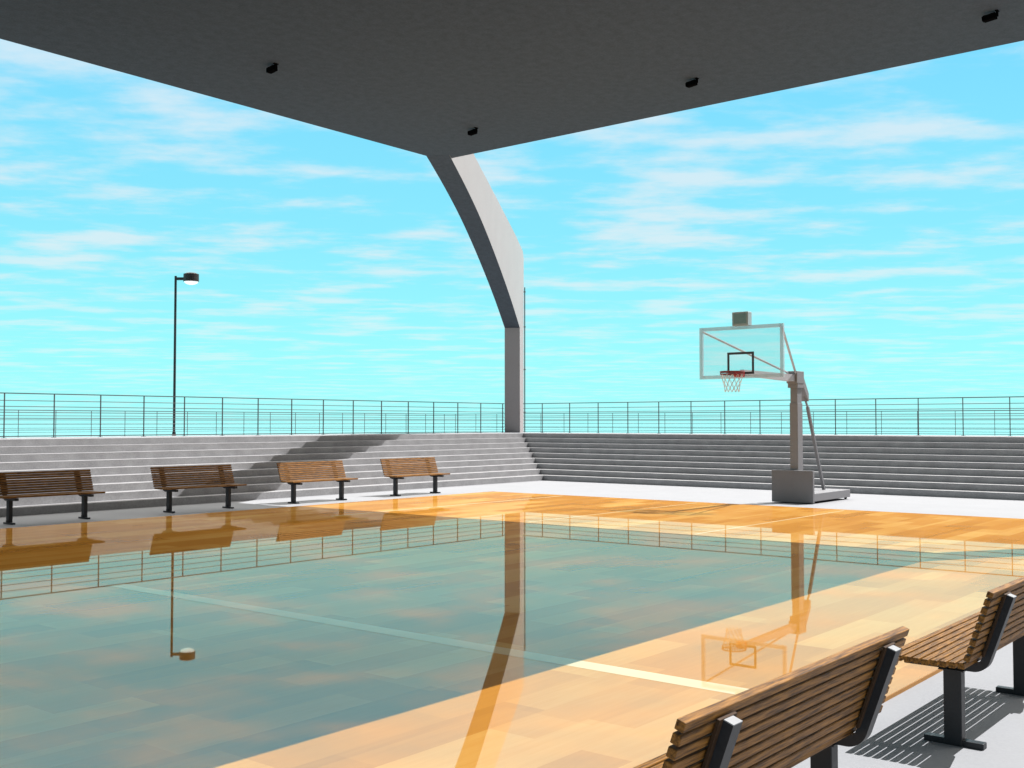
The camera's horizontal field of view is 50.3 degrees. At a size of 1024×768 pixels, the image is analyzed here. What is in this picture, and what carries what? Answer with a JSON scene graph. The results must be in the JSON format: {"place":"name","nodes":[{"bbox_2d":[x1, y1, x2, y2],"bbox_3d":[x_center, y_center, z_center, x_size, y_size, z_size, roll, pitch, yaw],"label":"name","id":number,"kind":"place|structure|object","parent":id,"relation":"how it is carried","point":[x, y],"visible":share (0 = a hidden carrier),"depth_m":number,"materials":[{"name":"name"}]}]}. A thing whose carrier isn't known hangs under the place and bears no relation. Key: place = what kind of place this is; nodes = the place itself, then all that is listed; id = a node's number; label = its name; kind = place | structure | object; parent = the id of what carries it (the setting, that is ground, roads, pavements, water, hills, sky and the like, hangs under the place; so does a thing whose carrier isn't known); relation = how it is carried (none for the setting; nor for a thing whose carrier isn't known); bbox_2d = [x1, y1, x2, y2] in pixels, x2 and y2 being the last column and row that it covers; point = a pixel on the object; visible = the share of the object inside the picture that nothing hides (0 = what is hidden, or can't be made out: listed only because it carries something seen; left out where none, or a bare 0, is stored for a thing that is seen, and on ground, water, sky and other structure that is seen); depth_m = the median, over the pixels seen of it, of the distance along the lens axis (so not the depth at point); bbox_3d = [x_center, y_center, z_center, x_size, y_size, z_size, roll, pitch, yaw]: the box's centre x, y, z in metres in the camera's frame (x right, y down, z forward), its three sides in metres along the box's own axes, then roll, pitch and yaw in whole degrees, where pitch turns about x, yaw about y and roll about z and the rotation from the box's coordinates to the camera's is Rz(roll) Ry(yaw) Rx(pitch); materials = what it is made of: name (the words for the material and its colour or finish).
{"place":"outdoors","nodes":[
{"label":"outdoors","id":0,"kind":"place"},
{"bbox_2d":[0,491,1023,767],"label":"court floor","id":1,"kind":"structure","parent":0,"point":[96,671],"depth_m":10.04,"materials":[{"name":"orange wood"}]},
{"bbox_2d":[110,496,843,694],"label":"court lines","id":2,"kind":"object","parent":1,"relation":"on","point":[603,668],"visible":0.9,"depth_m":8.98,"materials":[{"name":"paint"}]},
{"bbox_2d":[0,480,1023,767],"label":"pavement","id":3,"kind":"structure","parent":0,"point":[906,720],"depth_m":8.37,"materials":[{"name":"concrete"}]},
{"bbox_2d":[0,469,104,524],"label":"slatted bench","id":4,"kind":"object","parent":3,"relation":"on","point":[77,476],"visible":1,"depth_m":20.38,"materials":[{"name":"brown wood"}]},
{"bbox_2d":[150,464,246,512],"bbox_3d":[-6.554,2.182,22.850,0.629,0.925,1.970,-2,-3,39],"label":"slatted bench","id":5,"kind":"object","parent":3,"relation":"on","point":[224,473],"visible":1,"depth_m":22.88,"materials":[{"name":"brown wood"}]},
{"bbox_2d":[276,460,357,503],"bbox_3d":[-4.519,2.271,25.357,0.629,0.925,1.970,-2,-3,39],"label":"slatted bench","id":6,"kind":"object","parent":3,"relation":"on","point":[293,472],"visible":1,"depth_m":25.39,"materials":[{"name":"brown wood"}]},
{"bbox_2d":[380,457,449,495],"bbox_3d":[-2.473,2.361,27.880,0.629,0.925,1.970,-2,-3,39],"label":"slatted bench","id":7,"kind":"object","parent":3,"relation":"on","point":[427,462],"visible":1,"depth_m":27.89,"materials":[{"name":"brown wood"}]},
{"bbox_2d":[633,626,908,767],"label":"slatted bench","id":8,"kind":"object","parent":3,"relation":"on","point":[818,712],"visible":1,"depth_m":4.11,"materials":[{"name":"brown wood"}]},
{"bbox_2d":[699,311,849,502],"bbox_3d":[6.088,0.616,24.524,1.944,4.170,5.323,-2,-3,39],"label":"basketball hoop","id":9,"kind":"object","parent":3,"relation":"on","point":[794,483],"visible":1,"depth_m":24.76,"materials":[{"name":"grey paint"}]},
{"bbox_2d":[899,576,1023,750],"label":"slatted bench","id":10,"kind":"object","parent":3,"relation":"on","point":[955,651],"visible":0.98,"depth_m":6.20,"materials":[{"name":"brown wood"}]},
{"bbox_2d":[0,423,1023,437],"bbox_3d":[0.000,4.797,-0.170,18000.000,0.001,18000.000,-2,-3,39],"label":"sea water","id":11,"kind":"structure","parent":0,"point":[931,428],"depth_m":913.56,"materials":[{"name":"teal liquid"}]},
{"bbox_2d":[0,432,1023,438],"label":"terrace","id":12,"kind":"structure","parent":0,"point":[465,433],"depth_m":32.58,"materials":[{"name":"concrete"}]},
{"bbox_2d":[172,272,198,435],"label":"street lamp","id":13,"kind":"object","parent":12,"relation":"on","point":[190,278],"visible":0.91,"depth_m":46.33,"materials":[{"name":"black metal"}]},
{"bbox_2d":[0,410,453,436],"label":"steel railing","id":14,"kind":"object","parent":12,"relation":"on","point":[295,420],"visible":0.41,"depth_m":43.68,"materials":[{"name":"grey metal"}]},
{"bbox_2d":[0,392,503,437],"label":"steel railing","id":15,"kind":"object","parent":12,"relation":"on","point":[258,409],"visible":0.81,"depth_m":32.01,"materials":[{"name":"grey metal"}]},
{"bbox_2d":[0,433,542,516],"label":"concrete bleachers","id":16,"kind":"object","parent":12,"relation":"on","point":[120,471],"visible":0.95,"depth_m":27.95,"materials":[{"name":"grey concrete"}]},
{"bbox_2d":[0,0,1023,432],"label":"pavilion","id":17,"kind":"structure","parent":12,"relation":"on","point":[434,80],"depth_m":19.92,"materials":[{"name":"concrete"}]},
{"bbox_2d":[266,63,278,73],"bbox_3d":[-4.488,-5.912,20.430,0.256,0.154,0.110,-2,-3,39],"label":"roof spotlight","id":18,"kind":"object","parent":17,"relation":"attached to","point":[271,69],"visible":1,"depth_m":20.38,"materials":[{"name":"black metal"}]},
{"bbox_2d":[467,127,478,135],"bbox_3d":[-0.892,-5.754,24.863,0.256,0.154,0.110,-2,-3,39],"label":"roof spotlight","id":19,"kind":"object","parent":17,"relation":"attached to","point":[472,132],"visible":1,"depth_m":24.81,"materials":[{"name":"black metal"}]},
{"bbox_2d":[685,77,698,87],"bbox_3d":[3.513,-5.881,21.294,0.256,0.154,0.110,-2,-3,39],"label":"roof spotlight","id":20,"kind":"object","parent":17,"relation":"attached to","point":[691,83],"visible":1,"depth_m":21.25,"materials":[{"name":"black metal"}]},
{"bbox_2d":[981,9,998,22],"bbox_3d":[7.808,-6.004,17.814,0.256,0.154,0.110,-2,-3,39],"label":"roof spotlight","id":21,"kind":"object","parent":17,"relation":"attached to","point":[990,17],"visible":1,"depth_m":17.77,"materials":[{"name":"black metal"}]},
{"bbox_2d":[454,410,1023,434],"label":"steel railing","id":22,"kind":"object","parent":12,"relation":"on","point":[781,416],"visible":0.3,"depth_m":43.29,"materials":[{"name":"grey metal"}]},
{"bbox_2d":[523,433,1023,500],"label":"concrete bleachers","id":23,"kind":"object","parent":12,"relation":"on","point":[967,467],"visible":0.86,"depth_m":31.19,"materials":[{"name":"grey concrete"}]},
{"bbox_2d":[523,396,1023,435],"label":"steel railing","id":24,"kind":"object","parent":12,"relation":"on","point":[724,419],"visible":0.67,"depth_m":36.10,"materials":[{"name":"grey metal"}]},
{"bbox_2d":[0,39,1023,422],"label":"sky","id":25,"kind":"structure","parent":0,"point":[877,217],"materials":[{"name":"blue"}]},
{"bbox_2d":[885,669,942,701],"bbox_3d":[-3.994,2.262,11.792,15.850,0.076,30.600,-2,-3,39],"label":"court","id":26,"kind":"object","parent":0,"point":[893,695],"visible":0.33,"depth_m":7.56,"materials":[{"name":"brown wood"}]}
]}

